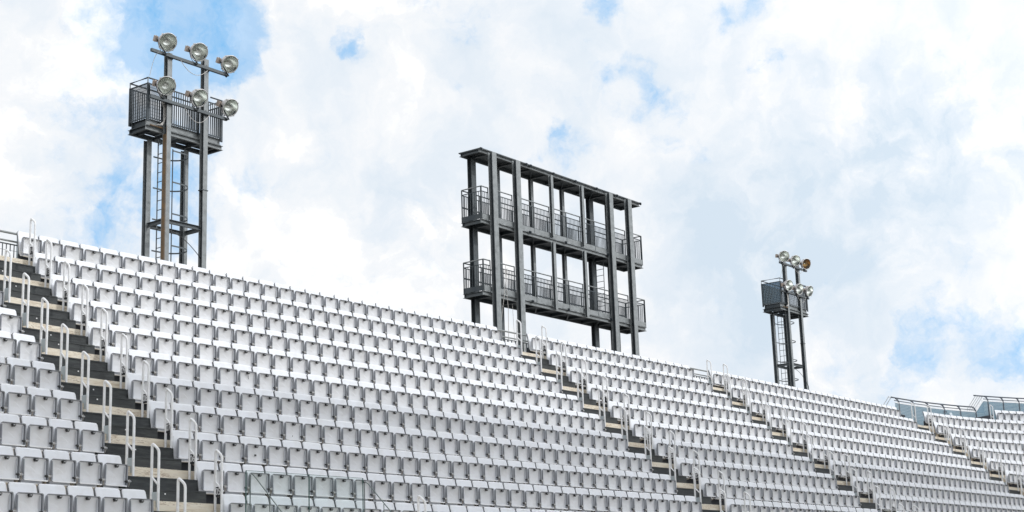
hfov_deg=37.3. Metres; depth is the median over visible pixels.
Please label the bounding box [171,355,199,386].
folding seat
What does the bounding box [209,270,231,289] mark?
folding seat
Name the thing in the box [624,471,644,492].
folding seat
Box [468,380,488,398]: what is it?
folding seat
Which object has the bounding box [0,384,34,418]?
folding seat
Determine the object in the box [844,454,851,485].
step handrail
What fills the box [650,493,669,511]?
folding seat
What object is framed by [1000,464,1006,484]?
step handrail
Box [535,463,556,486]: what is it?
folding seat
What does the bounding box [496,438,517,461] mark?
folding seat
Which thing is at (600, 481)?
folding seat
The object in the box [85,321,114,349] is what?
folding seat
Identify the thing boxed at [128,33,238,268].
floodlight tower
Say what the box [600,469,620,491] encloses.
folding seat
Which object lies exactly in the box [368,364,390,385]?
folding seat
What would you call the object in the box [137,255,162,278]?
folding seat
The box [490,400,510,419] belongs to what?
folding seat
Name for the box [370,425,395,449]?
folding seat
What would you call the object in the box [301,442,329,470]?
folding seat
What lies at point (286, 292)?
folding seat
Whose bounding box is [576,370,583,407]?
step handrail
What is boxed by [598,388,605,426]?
step handrail
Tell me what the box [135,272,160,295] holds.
folding seat
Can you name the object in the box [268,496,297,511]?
folding seat
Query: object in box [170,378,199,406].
folding seat
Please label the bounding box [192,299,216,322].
folding seat
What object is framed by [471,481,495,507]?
folding seat
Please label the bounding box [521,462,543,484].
folding seat
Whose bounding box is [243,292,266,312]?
folding seat
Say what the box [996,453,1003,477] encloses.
step handrail
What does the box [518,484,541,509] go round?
folding seat
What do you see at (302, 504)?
folding seat
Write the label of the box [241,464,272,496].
folding seat
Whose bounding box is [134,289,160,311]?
folding seat
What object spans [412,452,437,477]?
folding seat
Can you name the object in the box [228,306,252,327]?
folding seat
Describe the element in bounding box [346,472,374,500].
folding seat
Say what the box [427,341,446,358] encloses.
folding seat
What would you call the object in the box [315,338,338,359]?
folding seat
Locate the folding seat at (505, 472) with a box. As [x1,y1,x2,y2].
[492,459,514,483]
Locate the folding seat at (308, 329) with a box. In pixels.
[295,318,318,338]
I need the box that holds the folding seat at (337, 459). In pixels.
[321,444,348,472]
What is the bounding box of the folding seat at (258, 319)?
[245,309,269,329]
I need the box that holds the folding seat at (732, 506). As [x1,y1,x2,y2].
[723,499,739,511]
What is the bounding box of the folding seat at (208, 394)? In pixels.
[192,381,221,408]
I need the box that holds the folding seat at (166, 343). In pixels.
[151,331,178,357]
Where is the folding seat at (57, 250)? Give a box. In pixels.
[38,236,64,259]
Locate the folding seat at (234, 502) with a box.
[223,494,251,511]
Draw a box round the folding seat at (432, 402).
[420,390,441,410]
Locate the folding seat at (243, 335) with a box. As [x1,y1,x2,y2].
[229,324,254,346]
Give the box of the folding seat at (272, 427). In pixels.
[257,412,285,441]
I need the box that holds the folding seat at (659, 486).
[647,473,666,493]
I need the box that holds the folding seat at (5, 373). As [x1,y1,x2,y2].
[0,356,13,384]
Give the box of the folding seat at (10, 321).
[0,307,24,333]
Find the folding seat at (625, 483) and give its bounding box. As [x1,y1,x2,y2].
[612,470,632,491]
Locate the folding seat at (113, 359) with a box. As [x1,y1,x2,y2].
[104,346,134,376]
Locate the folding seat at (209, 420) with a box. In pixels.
[193,405,223,435]
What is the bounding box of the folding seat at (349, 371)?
[336,359,359,382]
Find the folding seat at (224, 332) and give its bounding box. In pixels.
[211,321,236,345]
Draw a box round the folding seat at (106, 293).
[92,282,119,307]
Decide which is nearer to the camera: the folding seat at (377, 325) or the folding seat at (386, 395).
the folding seat at (386, 395)
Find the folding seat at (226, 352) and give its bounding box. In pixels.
[211,340,237,364]
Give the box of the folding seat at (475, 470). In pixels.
[461,456,484,480]
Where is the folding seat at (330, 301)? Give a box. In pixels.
[319,292,339,310]
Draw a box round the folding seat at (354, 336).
[342,326,363,346]
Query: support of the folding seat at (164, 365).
attached to the grandstand
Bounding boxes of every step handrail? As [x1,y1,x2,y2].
[3,249,11,301]
[21,273,29,327]
[28,218,35,265]
[40,297,48,353]
[44,239,52,288]
[59,323,68,381]
[62,261,70,311]
[80,284,88,338]
[80,351,89,411]
[99,308,108,361]
[102,380,111,442]
[119,333,128,388]
[125,411,135,475]
[141,360,150,417]
[150,443,159,510]
[164,388,173,447]
[176,478,186,511]
[188,418,198,479]
[214,449,223,511]
[417,495,426,511]
[516,319,522,354]
[535,336,541,371]
[541,325,547,358]
[555,353,562,389]
[560,341,567,375]
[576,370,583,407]
[581,358,588,392]
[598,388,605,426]
[602,375,609,410]
[620,407,627,440]
[623,393,630,429]
[643,426,651,461]
[645,411,653,448]
[668,446,676,487]
[669,430,676,468]
[693,450,701,489]
[693,467,701,502]
[706,360,712,385]
[717,470,725,505]
[719,489,726,511]
[723,364,729,391]
[725,374,731,397]
[741,378,748,406]
[743,491,750,511]
[745,388,750,412]
[761,392,767,421]
[765,403,771,428]
[781,407,787,436]
[785,419,791,444]
[801,422,808,451]
[806,435,813,460]
[822,438,828,468]
[828,451,835,477]
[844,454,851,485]
[851,468,858,495]
[866,470,874,502]
[874,485,881,511]
[889,487,896,511]
[911,403,916,421]
[927,405,931,424]
[928,414,933,433]
[943,416,948,440]
[945,426,951,445]
[960,428,966,451]
[963,439,969,458]
[978,440,984,465]
[982,451,987,471]
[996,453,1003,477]
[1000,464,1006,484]
[1015,465,1022,490]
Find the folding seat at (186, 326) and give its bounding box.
[172,314,198,338]
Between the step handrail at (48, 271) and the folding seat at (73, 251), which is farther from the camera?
the folding seat at (73, 251)
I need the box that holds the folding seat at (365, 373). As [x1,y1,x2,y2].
[352,362,374,384]
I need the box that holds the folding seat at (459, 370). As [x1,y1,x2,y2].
[447,360,467,378]
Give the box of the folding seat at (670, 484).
[658,474,677,494]
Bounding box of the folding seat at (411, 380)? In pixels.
[398,369,420,388]
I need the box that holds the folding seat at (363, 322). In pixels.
[352,313,372,332]
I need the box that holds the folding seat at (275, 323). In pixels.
[262,312,285,333]
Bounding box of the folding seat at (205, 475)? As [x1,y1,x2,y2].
[197,461,226,493]
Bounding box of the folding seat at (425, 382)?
[413,371,434,391]
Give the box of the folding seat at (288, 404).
[273,391,300,416]
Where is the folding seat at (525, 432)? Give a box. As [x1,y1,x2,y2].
[513,421,533,441]
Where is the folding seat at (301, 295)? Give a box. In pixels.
[289,286,310,304]
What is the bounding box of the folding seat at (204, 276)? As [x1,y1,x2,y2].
[191,266,214,286]
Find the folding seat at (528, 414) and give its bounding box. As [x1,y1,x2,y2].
[516,403,535,422]
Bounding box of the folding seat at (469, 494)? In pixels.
[455,480,480,506]
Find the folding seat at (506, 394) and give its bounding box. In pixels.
[494,384,513,402]
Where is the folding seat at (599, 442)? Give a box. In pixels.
[588,430,606,449]
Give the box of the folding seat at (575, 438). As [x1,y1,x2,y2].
[564,427,583,447]
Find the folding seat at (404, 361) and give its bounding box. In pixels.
[392,351,412,370]
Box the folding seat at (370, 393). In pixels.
[357,381,381,404]
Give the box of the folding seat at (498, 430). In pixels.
[486,417,507,438]
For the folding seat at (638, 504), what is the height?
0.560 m
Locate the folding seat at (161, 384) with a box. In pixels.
[150,375,178,408]
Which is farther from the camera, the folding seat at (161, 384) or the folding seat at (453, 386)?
the folding seat at (453, 386)
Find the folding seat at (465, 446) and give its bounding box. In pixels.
[452,433,474,456]
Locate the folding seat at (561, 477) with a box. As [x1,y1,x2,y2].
[548,464,570,487]
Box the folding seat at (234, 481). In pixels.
[218,463,249,496]
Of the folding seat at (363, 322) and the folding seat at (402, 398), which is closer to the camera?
the folding seat at (402, 398)
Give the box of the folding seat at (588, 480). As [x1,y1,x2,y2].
[575,466,595,489]
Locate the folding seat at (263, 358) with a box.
[249,346,274,369]
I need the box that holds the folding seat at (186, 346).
[171,334,198,359]
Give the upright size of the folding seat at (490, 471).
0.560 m
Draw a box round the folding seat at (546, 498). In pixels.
[532,485,555,509]
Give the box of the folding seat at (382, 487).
[366,473,393,501]
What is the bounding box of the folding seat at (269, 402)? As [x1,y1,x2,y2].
[254,389,281,414]
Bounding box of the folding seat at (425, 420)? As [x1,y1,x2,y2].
[412,408,435,430]
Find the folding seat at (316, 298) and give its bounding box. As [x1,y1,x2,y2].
[304,289,325,307]
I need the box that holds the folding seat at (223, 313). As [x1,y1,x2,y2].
[210,303,234,324]
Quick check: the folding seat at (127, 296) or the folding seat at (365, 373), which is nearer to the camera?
the folding seat at (127, 296)
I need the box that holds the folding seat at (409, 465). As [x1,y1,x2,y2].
[395,450,420,476]
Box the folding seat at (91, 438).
[73,421,107,455]
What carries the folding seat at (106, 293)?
attached to the grandstand
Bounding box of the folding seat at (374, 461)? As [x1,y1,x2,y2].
[359,447,385,473]
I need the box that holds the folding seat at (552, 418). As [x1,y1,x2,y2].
[541,407,560,425]
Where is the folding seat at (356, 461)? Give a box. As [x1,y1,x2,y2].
[340,445,367,473]
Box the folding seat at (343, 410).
[329,398,354,423]
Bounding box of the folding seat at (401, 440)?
[387,426,412,450]
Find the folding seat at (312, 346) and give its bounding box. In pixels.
[299,335,322,357]
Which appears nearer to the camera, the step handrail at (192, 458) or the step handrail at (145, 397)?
the step handrail at (192, 458)
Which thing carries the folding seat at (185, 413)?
attached to the grandstand
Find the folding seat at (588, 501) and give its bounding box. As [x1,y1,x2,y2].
[574,488,596,511]
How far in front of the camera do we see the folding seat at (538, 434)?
35.07 m
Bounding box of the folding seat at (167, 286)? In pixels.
[154,275,179,297]
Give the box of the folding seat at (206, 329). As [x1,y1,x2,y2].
[192,318,217,343]
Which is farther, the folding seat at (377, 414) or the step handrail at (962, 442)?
the step handrail at (962, 442)
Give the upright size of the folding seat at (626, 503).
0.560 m
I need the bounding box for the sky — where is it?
[0,0,1023,425]
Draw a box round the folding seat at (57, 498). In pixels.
[37,484,74,511]
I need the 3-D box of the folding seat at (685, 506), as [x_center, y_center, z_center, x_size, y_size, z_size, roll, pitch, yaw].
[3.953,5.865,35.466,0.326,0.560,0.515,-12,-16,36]
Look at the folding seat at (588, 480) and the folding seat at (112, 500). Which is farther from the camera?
the folding seat at (588, 480)
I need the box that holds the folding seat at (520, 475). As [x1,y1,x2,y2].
[506,460,529,484]
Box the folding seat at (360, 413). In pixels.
[346,400,371,424]
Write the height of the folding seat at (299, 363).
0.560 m
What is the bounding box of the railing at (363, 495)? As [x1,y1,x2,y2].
[245,470,391,511]
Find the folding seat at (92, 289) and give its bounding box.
[71,278,98,301]
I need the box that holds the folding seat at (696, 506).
[684,496,701,511]
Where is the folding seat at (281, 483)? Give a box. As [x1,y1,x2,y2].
[263,466,294,497]
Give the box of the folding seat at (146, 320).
[132,308,159,332]
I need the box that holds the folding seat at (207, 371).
[192,358,219,384]
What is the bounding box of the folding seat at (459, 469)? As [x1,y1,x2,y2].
[445,455,469,480]
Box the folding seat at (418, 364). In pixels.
[406,353,427,372]
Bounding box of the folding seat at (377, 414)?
[364,402,387,426]
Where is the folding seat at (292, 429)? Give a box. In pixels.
[277,415,305,442]
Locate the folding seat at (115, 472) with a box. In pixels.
[96,454,130,489]
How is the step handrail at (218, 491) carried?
on the grandstand
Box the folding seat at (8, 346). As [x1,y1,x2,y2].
[0,331,19,361]
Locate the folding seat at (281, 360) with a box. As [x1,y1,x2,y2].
[267,349,292,372]
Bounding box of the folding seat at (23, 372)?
[5,357,38,390]
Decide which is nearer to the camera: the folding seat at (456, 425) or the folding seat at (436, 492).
the folding seat at (436, 492)
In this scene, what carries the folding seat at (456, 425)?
attached to the grandstand
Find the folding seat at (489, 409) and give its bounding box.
[477,398,497,417]
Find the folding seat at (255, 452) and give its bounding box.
[238,436,268,467]
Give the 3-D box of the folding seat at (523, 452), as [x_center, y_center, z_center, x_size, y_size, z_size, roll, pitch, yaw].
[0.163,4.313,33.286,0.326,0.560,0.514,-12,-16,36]
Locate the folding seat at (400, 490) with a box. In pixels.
[385,475,411,502]
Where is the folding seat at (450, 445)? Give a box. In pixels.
[436,432,459,455]
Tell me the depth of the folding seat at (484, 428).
33.52 m
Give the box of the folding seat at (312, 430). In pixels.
[297,417,324,444]
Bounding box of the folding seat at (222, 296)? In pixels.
[209,286,232,306]
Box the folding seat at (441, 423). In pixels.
[428,410,450,432]
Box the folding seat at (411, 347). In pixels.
[400,336,419,355]
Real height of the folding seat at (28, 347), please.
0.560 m
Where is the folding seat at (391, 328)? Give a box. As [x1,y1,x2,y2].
[380,318,400,336]
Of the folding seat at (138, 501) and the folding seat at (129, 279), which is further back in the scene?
the folding seat at (129, 279)
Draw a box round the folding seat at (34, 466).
[14,447,51,484]
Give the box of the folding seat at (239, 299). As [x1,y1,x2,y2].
[226,289,249,309]
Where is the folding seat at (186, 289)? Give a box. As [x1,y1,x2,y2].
[173,279,197,301]
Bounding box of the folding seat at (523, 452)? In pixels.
[510,440,531,461]
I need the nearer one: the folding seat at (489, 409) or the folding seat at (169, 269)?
the folding seat at (169, 269)
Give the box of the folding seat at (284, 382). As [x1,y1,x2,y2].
[270,369,296,393]
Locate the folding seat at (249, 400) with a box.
[234,386,261,412]
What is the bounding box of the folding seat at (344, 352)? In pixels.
[331,341,353,361]
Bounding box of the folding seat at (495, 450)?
[482,437,503,459]
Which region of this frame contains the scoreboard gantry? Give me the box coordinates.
[458,147,645,355]
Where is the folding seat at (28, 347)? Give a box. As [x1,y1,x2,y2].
[11,333,43,363]
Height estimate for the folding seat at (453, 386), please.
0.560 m
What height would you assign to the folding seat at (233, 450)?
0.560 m
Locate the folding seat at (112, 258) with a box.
[99,248,124,270]
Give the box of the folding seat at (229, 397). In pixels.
[213,384,241,411]
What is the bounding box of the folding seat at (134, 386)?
[127,373,155,403]
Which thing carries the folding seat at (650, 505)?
attached to the grandstand
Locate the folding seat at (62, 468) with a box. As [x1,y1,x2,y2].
[42,450,78,486]
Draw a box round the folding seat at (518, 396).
[507,385,526,403]
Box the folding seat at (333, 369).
[319,357,343,379]
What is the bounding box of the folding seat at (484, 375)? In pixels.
[473,364,492,382]
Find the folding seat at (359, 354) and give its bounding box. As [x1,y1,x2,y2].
[347,343,369,364]
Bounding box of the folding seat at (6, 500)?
[0,481,16,511]
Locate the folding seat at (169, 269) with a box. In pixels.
[156,259,180,279]
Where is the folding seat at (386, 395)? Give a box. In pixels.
[374,383,396,405]
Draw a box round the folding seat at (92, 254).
[79,244,105,267]
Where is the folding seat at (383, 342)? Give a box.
[372,331,392,350]
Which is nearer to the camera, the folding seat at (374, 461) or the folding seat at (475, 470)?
the folding seat at (374, 461)
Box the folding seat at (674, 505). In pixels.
[661,494,681,511]
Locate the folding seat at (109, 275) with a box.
[95,264,121,286]
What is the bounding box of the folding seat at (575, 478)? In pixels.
[562,465,583,487]
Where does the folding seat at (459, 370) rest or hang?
attached to the grandstand
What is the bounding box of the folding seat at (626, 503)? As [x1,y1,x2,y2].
[614,491,634,511]
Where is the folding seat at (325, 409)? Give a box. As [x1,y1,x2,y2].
[311,396,336,421]
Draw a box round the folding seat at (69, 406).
[51,390,84,423]
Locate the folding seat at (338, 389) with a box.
[324,377,348,400]
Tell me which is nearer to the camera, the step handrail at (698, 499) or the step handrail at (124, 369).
the step handrail at (124, 369)
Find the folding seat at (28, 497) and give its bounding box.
[7,482,45,511]
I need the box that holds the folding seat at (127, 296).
[113,285,140,310]
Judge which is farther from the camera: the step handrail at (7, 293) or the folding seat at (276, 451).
the step handrail at (7, 293)
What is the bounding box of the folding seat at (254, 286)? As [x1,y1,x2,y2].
[242,276,264,295]
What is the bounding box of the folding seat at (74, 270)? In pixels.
[54,256,81,278]
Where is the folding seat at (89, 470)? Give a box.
[69,452,105,487]
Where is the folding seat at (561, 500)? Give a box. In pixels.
[547,486,569,510]
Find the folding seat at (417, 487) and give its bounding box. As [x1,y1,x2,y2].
[403,476,429,503]
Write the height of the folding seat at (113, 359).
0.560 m
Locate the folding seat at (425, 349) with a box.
[414,339,433,356]
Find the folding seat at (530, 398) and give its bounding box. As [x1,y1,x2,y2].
[519,387,538,405]
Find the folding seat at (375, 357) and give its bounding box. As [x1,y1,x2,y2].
[362,346,384,366]
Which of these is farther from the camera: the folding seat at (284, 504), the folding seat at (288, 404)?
the folding seat at (288, 404)
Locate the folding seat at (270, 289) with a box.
[258,280,280,298]
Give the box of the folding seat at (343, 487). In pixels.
[327,470,355,500]
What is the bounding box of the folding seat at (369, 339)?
[357,329,378,349]
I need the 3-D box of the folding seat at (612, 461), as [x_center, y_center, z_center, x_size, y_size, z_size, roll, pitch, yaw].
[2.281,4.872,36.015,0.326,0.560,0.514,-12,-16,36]
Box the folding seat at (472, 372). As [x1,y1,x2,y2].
[460,362,480,380]
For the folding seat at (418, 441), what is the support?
attached to the grandstand
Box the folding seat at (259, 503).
[246,495,274,511]
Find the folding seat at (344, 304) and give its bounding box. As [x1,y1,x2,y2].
[334,295,353,312]
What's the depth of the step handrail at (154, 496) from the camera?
22.48 m
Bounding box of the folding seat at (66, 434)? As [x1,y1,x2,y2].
[47,418,81,453]
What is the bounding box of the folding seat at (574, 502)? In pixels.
[561,487,583,511]
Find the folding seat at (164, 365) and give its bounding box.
[149,352,178,379]
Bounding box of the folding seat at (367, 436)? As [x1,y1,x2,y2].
[352,423,378,448]
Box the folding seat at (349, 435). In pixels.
[334,421,360,447]
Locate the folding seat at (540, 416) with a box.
[529,405,548,424]
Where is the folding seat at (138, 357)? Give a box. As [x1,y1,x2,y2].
[128,349,156,376]
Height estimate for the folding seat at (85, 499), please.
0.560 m
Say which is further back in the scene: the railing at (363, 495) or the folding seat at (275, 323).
the folding seat at (275, 323)
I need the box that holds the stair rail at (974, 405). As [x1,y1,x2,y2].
[967,396,981,417]
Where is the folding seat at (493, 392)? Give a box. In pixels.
[482,382,501,400]
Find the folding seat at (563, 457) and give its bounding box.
[550,444,570,465]
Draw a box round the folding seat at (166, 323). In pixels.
[152,311,179,336]
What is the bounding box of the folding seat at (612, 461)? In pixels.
[600,449,619,469]
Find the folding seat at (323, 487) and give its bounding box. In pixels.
[306,469,335,499]
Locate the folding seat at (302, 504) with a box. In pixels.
[291,497,319,511]
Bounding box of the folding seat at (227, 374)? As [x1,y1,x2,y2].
[212,361,239,386]
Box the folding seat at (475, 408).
[463,396,484,416]
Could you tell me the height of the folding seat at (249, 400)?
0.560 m
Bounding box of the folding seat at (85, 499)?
[66,486,100,511]
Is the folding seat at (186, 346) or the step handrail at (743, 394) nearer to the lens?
the folding seat at (186, 346)
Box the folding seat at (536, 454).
[524,441,545,463]
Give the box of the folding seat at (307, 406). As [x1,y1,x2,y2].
[292,393,318,419]
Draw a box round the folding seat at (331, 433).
[316,419,342,446]
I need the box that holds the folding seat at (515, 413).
[503,402,523,421]
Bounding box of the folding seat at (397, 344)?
[386,334,406,352]
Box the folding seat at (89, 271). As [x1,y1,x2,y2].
[75,260,101,285]
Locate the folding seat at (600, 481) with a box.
[588,468,608,489]
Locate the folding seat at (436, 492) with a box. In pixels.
[421,477,446,504]
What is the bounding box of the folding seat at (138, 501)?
[120,489,153,511]
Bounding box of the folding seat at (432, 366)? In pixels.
[420,356,440,374]
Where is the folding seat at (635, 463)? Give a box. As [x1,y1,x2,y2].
[623,452,641,471]
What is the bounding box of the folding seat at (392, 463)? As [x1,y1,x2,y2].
[377,449,403,475]
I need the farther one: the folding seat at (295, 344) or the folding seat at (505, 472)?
the folding seat at (295, 344)
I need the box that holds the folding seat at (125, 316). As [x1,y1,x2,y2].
[111,304,138,331]
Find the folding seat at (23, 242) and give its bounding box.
[17,231,43,257]
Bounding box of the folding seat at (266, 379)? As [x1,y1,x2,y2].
[251,366,277,391]
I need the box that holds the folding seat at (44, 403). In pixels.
[25,387,59,420]
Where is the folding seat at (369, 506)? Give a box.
[354,501,381,511]
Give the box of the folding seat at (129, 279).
[116,268,141,291]
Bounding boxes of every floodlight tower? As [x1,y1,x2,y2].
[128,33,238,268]
[761,251,812,389]
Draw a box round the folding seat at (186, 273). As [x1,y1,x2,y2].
[174,263,197,282]
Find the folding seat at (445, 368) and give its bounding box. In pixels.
[434,358,454,376]
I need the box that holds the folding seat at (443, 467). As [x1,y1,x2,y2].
[429,453,453,478]
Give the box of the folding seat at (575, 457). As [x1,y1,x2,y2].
[563,445,583,466]
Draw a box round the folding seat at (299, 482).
[285,468,315,498]
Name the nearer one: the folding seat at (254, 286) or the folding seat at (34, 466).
the folding seat at (34, 466)
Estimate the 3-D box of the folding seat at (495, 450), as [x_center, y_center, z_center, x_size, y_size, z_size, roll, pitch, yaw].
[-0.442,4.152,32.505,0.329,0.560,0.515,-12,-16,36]
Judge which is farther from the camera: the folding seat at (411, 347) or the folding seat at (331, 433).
the folding seat at (411, 347)
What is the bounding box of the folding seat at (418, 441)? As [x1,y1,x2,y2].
[404,428,428,452]
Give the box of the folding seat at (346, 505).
[334,500,361,511]
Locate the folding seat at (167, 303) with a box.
[153,292,179,315]
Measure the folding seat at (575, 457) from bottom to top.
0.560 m
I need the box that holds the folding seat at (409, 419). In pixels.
[396,406,419,429]
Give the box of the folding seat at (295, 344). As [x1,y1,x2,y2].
[282,333,305,354]
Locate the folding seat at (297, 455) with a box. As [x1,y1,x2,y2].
[281,440,309,469]
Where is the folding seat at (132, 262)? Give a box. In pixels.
[118,252,143,272]
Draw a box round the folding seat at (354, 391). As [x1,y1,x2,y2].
[341,379,364,403]
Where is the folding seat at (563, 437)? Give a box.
[552,426,571,445]
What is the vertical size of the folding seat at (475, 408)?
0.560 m
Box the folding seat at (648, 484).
[636,472,655,492]
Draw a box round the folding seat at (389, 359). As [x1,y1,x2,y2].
[377,348,398,368]
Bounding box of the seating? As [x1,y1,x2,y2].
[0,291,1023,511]
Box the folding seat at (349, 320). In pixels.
[337,310,358,328]
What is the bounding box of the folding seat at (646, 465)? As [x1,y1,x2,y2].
[634,453,652,472]
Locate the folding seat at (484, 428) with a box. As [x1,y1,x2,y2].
[472,416,493,437]
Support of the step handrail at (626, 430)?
on the grandstand
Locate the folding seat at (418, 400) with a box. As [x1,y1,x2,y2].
[405,388,427,409]
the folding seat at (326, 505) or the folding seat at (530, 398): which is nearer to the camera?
the folding seat at (326, 505)
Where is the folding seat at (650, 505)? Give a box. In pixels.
[638,493,658,511]
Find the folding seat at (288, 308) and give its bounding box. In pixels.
[276,298,298,318]
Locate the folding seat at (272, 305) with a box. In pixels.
[260,295,282,315]
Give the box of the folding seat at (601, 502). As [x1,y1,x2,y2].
[588,489,609,511]
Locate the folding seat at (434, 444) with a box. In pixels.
[420,430,444,453]
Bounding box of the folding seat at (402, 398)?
[389,386,412,407]
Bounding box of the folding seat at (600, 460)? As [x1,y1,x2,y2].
[588,448,607,468]
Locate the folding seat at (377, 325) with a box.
[366,315,386,333]
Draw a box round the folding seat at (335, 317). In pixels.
[323,307,343,325]
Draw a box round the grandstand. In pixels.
[0,254,1023,511]
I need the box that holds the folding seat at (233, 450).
[216,434,247,465]
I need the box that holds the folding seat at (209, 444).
[193,432,224,463]
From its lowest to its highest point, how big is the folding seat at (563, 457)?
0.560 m
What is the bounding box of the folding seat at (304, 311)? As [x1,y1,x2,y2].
[292,301,313,321]
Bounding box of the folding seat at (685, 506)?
[673,495,691,511]
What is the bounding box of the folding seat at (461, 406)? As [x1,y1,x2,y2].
[449,394,470,414]
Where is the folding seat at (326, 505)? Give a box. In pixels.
[313,499,340,511]
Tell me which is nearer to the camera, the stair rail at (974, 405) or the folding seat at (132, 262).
the folding seat at (132, 262)
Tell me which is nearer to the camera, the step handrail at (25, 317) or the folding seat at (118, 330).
the step handrail at (25, 317)
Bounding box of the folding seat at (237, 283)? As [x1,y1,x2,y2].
[225,273,248,292]
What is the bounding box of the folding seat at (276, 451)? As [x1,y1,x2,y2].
[260,438,289,468]
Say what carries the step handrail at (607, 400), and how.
on the grandstand
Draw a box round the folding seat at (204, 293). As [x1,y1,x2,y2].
[191,282,215,303]
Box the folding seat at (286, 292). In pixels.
[274,283,295,301]
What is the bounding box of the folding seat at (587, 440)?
[576,429,595,448]
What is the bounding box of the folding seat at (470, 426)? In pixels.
[458,414,479,435]
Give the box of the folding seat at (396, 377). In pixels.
[383,367,405,387]
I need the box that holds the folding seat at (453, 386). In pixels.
[441,375,462,394]
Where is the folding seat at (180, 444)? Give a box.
[173,430,201,465]
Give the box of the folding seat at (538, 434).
[526,422,546,442]
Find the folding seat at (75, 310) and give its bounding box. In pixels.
[69,297,95,325]
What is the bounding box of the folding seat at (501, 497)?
[487,482,511,508]
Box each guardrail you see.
[0,230,18,257]
[497,329,528,351]
[690,367,709,380]
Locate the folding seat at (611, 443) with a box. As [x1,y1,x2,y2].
[599,431,617,450]
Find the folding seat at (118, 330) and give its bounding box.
[108,324,136,349]
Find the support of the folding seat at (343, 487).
attached to the grandstand
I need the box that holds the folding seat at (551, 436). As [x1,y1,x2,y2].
[539,424,559,444]
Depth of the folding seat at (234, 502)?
23.47 m
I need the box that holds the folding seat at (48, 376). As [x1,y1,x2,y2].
[31,361,63,391]
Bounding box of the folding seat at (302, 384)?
[288,372,314,395]
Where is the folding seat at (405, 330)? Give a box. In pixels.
[394,321,413,337]
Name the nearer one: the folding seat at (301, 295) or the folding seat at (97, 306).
the folding seat at (97, 306)
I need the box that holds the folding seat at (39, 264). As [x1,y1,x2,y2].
[32,252,59,279]
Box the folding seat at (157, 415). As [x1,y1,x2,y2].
[149,401,178,434]
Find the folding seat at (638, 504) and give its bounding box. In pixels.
[626,492,646,511]
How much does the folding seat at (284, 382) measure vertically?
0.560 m
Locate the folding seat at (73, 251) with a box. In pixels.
[59,240,85,261]
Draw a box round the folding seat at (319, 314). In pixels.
[307,304,329,323]
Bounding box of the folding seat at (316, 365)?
[302,354,326,376]
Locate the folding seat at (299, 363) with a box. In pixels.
[285,351,309,374]
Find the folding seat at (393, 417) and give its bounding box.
[380,404,404,427]
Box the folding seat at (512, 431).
[500,419,520,439]
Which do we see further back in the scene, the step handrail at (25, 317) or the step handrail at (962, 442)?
the step handrail at (962, 442)
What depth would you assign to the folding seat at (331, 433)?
28.56 m
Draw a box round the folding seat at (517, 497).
[503,483,526,508]
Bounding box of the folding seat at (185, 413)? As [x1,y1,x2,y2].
[170,403,201,436]
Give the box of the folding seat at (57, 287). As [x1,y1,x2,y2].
[51,274,77,301]
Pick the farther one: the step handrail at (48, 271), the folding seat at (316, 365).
the folding seat at (316, 365)
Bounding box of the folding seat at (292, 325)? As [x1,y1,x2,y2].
[279,315,302,335]
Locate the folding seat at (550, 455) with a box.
[537,443,558,464]
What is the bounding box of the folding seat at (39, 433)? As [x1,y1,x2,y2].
[20,416,55,451]
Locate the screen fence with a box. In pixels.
[891,395,1023,424]
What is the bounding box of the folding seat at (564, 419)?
[553,408,572,427]
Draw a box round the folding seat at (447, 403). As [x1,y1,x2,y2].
[435,392,456,412]
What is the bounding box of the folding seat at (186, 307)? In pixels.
[173,296,198,319]
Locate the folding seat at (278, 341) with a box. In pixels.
[265,330,289,352]
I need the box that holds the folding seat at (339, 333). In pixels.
[327,323,348,343]
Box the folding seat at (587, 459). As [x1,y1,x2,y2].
[576,447,595,467]
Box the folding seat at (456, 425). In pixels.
[443,412,465,433]
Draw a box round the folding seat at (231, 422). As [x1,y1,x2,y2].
[215,408,244,439]
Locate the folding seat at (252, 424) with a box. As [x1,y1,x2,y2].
[236,410,265,439]
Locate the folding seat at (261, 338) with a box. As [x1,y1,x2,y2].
[247,327,271,349]
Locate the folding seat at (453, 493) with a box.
[438,478,463,505]
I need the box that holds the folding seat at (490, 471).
[477,458,500,481]
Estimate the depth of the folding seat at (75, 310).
28.06 m
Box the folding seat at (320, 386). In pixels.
[306,374,331,398]
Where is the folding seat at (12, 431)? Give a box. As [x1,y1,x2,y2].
[0,413,28,448]
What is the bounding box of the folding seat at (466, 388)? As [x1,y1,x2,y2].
[455,377,475,396]
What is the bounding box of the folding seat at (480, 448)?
[467,435,489,458]
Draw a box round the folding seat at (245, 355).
[230,343,256,367]
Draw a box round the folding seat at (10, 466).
[0,445,23,482]
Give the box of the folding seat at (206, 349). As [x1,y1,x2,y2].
[192,337,218,361]
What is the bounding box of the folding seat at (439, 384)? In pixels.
[427,373,448,393]
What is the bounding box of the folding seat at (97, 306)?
[89,300,117,324]
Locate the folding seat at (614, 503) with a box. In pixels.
[601,490,622,511]
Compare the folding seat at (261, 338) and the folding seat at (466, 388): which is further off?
the folding seat at (466, 388)
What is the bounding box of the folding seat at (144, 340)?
[129,328,157,353]
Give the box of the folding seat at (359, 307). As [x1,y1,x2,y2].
[348,298,367,315]
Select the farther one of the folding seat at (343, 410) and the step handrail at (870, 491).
the step handrail at (870, 491)
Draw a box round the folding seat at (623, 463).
[612,451,630,470]
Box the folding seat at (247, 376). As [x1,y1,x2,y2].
[232,364,258,388]
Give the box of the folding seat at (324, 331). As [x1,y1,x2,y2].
[311,321,333,341]
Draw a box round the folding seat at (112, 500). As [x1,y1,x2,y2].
[93,487,127,511]
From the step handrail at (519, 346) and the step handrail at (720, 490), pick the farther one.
the step handrail at (519, 346)

